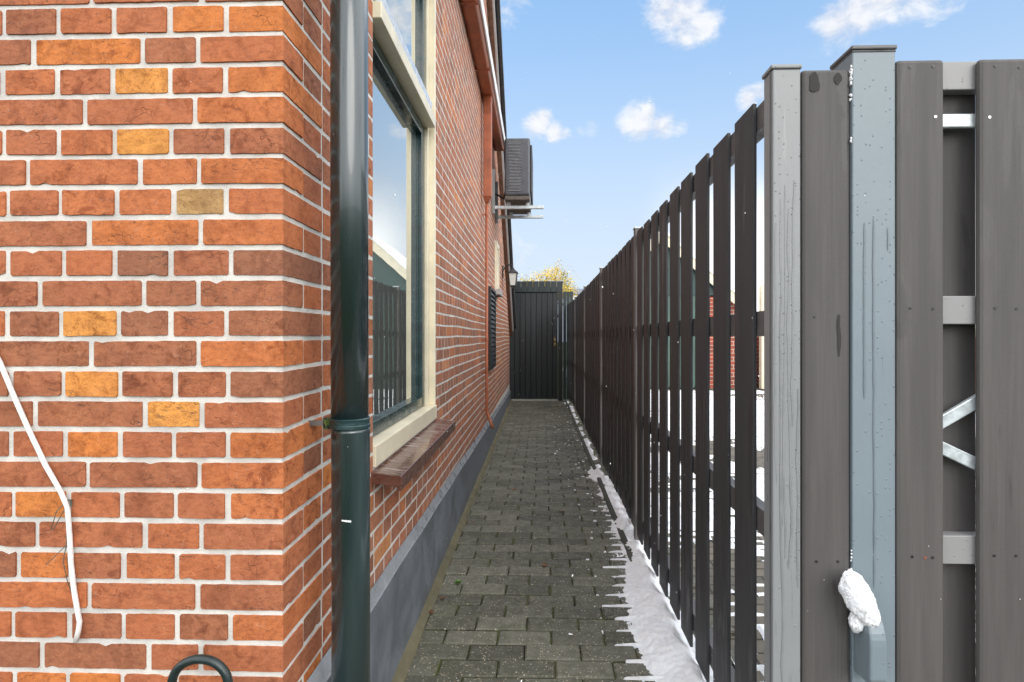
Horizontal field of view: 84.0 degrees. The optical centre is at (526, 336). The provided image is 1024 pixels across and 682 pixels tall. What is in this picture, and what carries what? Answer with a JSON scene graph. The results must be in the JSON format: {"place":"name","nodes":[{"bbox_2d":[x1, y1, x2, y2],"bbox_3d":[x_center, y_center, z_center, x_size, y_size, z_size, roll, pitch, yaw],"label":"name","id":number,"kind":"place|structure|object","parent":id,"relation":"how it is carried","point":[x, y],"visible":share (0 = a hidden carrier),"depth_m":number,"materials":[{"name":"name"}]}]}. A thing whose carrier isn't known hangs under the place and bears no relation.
{"place":"outdoors","nodes":[
{"label":"outdoors","id":0,"kind":"place"},
{"bbox_2d":[404,399,734,681],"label":"path","id":1,"kind":"structure","parent":0,"point":[519,612],"depth_m":2.82,"materials":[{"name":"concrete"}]},
{"bbox_2d":[167,654,232,681],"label":"garden hose","id":2,"kind":"object","parent":1,"relation":"on","point":[220,667],"visible":1,"depth_m":1.10,"materials":[{"name":"black rubber"}]},
{"bbox_2d":[428,401,566,613],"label":"fallen leaves","id":3,"kind":"object","parent":1,"relation":"on","point":[431,611],"visible":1,"depth_m":2.97,"materials":[{"name":"brown plant"}]},
{"bbox_2d":[563,292,572,399],"bbox_3d":[0.787,0.176,10.694,0.187,2.028,0.025,0,0,2],"label":"board screen","id":4,"kind":"object","parent":1,"relation":"on","point":[567,297],"visible":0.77,"depth_m":10.68,"materials":[{"name":"black wood"}]},
{"bbox_2d":[565,401,632,561],"bbox_3d":[0.644,1.200,6.534,0.041,0.039,7.700,0,0,1],"label":"edging board","id":5,"kind":"object","parent":1,"relation":"on","point":[623,538],"visible":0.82,"depth_m":4.23,"materials":[{"name":"grey concrete"}]},
{"bbox_2d":[552,401,712,681],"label":"snow drift","id":6,"kind":"object","parent":1,"relation":"on","point":[666,650],"visible":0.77,"depth_m":2.40,"materials":[{"name":"white snow"}]},
{"bbox_2d":[568,64,848,681],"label":"slatted fence","id":7,"kind":"object","parent":1,"relation":"on","point":[797,518],"visible":1,"depth_m":1.54,"materials":[{"name":"wood"}]},
{"bbox_2d":[830,45,896,681],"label":"gate post","id":8,"kind":"object","parent":1,"relation":"on","point":[872,343],"visible":0.84,"depth_m":1.36,"materials":[{"name":"grey metal"}]},
{"bbox_2d":[838,569,880,633],"bbox_3d":[0.771,0.617,1.317,0.084,0.151,0.069,0,0,2],"label":"snow lump","id":9,"kind":"object","parent":8,"relation":"attached to","point":[855,591],"visible":1,"depth_m":1.30,"materials":[{"name":"white snow"}]},
{"bbox_2d":[895,59,1023,681],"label":"slatted gate","id":10,"kind":"structure","parent":8,"relation":"attached to","point":[959,315],"depth_m":1.35,"materials":[{"name":"grey wood"}]},
{"bbox_2d":[756,65,852,568],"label":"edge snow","id":11,"kind":"structure","parent":10,"relation":"attached to","point":[850,79],"depth_m":1.36,"materials":[{"name":"white snow"}]},
{"bbox_2d":[571,289,582,298],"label":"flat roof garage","id":12,"kind":"structure","parent":0,"point":[579,292],"depth_m":23.85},
{"bbox_2d":[650,387,763,681],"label":"yard paving","id":13,"kind":"structure","parent":0,"point":[760,589],"depth_m":2.92,"materials":[{"name":"grey concrete"}]},
{"bbox_2d":[650,233,734,386],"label":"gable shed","id":14,"kind":"structure","parent":13,"relation":"on","point":[732,289],"depth_m":13.11,"materials":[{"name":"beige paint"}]},
{"bbox_2d":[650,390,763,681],"bbox_3d":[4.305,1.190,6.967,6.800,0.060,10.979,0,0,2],"label":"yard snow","id":15,"kind":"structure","parent":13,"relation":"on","point":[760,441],"depth_m":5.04,"materials":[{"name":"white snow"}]},
{"bbox_2d":[710,285,763,388],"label":"brick outbuilding","id":16,"kind":"structure","parent":13,"relation":"on","point":[760,361],"depth_m":13.09,"materials":[{"name":"red brick"},{"name":"cream paint"}]},
{"bbox_2d":[500,0,1023,310],"label":"sky","id":17,"kind":"structure","parent":0,"point":[606,156],"materials":[{"name":"blue"}]},
{"label":"ground","id":18,"kind":"structure","parent":0,"visible":0},
{"bbox_2d":[0,0,515,681],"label":"brick house","id":19,"kind":"structure","parent":18,"relation":"on","point":[164,260],"depth_m":1.18,"materials":[{"name":"red brick"}]},
{"bbox_2d":[0,357,82,642],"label":"rope","id":20,"kind":"object","parent":19,"relation":"attached to","point":[35,444],"visible":1,"depth_m":1.16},
{"bbox_2d":[46,499,71,590],"bbox_3d":[-0.954,0.436,1.167,0.050,0.204,0.016,0,0,-14],"label":"wire tie","id":21,"kind":"object","parent":20,"relation":"attached to","point":[70,500],"visible":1,"depth_m":1.16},
{"bbox_2d":[308,0,369,681],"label":"drainpipe","id":22,"kind":"object","parent":19,"relation":"attached to","point":[347,422],"visible":1,"depth_m":1.26,"materials":[{"name":"green metal"}]},
{"bbox_2d":[373,0,436,466],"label":"window","id":23,"kind":"structure","parent":19,"relation":"in","point":[404,31],"depth_m":2.46,"materials":[{"name":"beige paint"}]},
{"bbox_2d":[481,95,493,428],"bbox_3d":[-0.358,-0.685,5.295,0.127,3.090,0.081,0,0,2],"label":"drainpipe","id":24,"kind":"object","parent":19,"relation":"attached to","point":[487,146],"visible":0.97,"depth_m":5.27,"materials":[{"name":"metal"}]},
{"bbox_2d":[495,241,498,288],"bbox_3d":[-0.406,-0.871,7.152,0.114,0.589,0.404,0,0,2],"label":"narrow window","id":25,"kind":"structure","parent":19,"relation":"in","point":[496,243],"depth_m":6.95,"materials":[{"name":"beige paint"}]},
{"bbox_2d":[502,264,517,288],"bbox_3d":[-0.235,-0.887,8.407,0.234,0.363,0.156,0,0,2],"label":"wall lantern","id":26,"kind":"object","parent":19,"relation":"attached to","point":[512,274],"depth_m":8.36,"materials":[{"name":"black metal"}]},
{"bbox_2d":[492,138,543,222],"bbox_3d":[-0.090,-1.809,6.760,0.595,0.821,0.832,0,0,2],"label":"air conditioner","id":27,"kind":"object","parent":19,"relation":"attached to","point":[518,195],"visible":1,"depth_m":6.36,"materials":[{"name":"grey metal"}]},
{"bbox_2d":[510,281,562,400],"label":"garden gate","id":28,"kind":"structure","parent":19,"relation":"attached to","point":[536,348],"depth_m":10.62,"materials":[{"name":"grey wood"}]},
{"bbox_2d":[517,259,578,297],"bbox_3d":[0.591,-0.551,16.912,2.299,3.510,2.553,0,0,2],"label":"autumn tree","id":29,"kind":"object","parent":18,"relation":"on","point":[551,278],"visible":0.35,"depth_m":16.94,"materials":[{"name":"yellow plant"}]}
]}

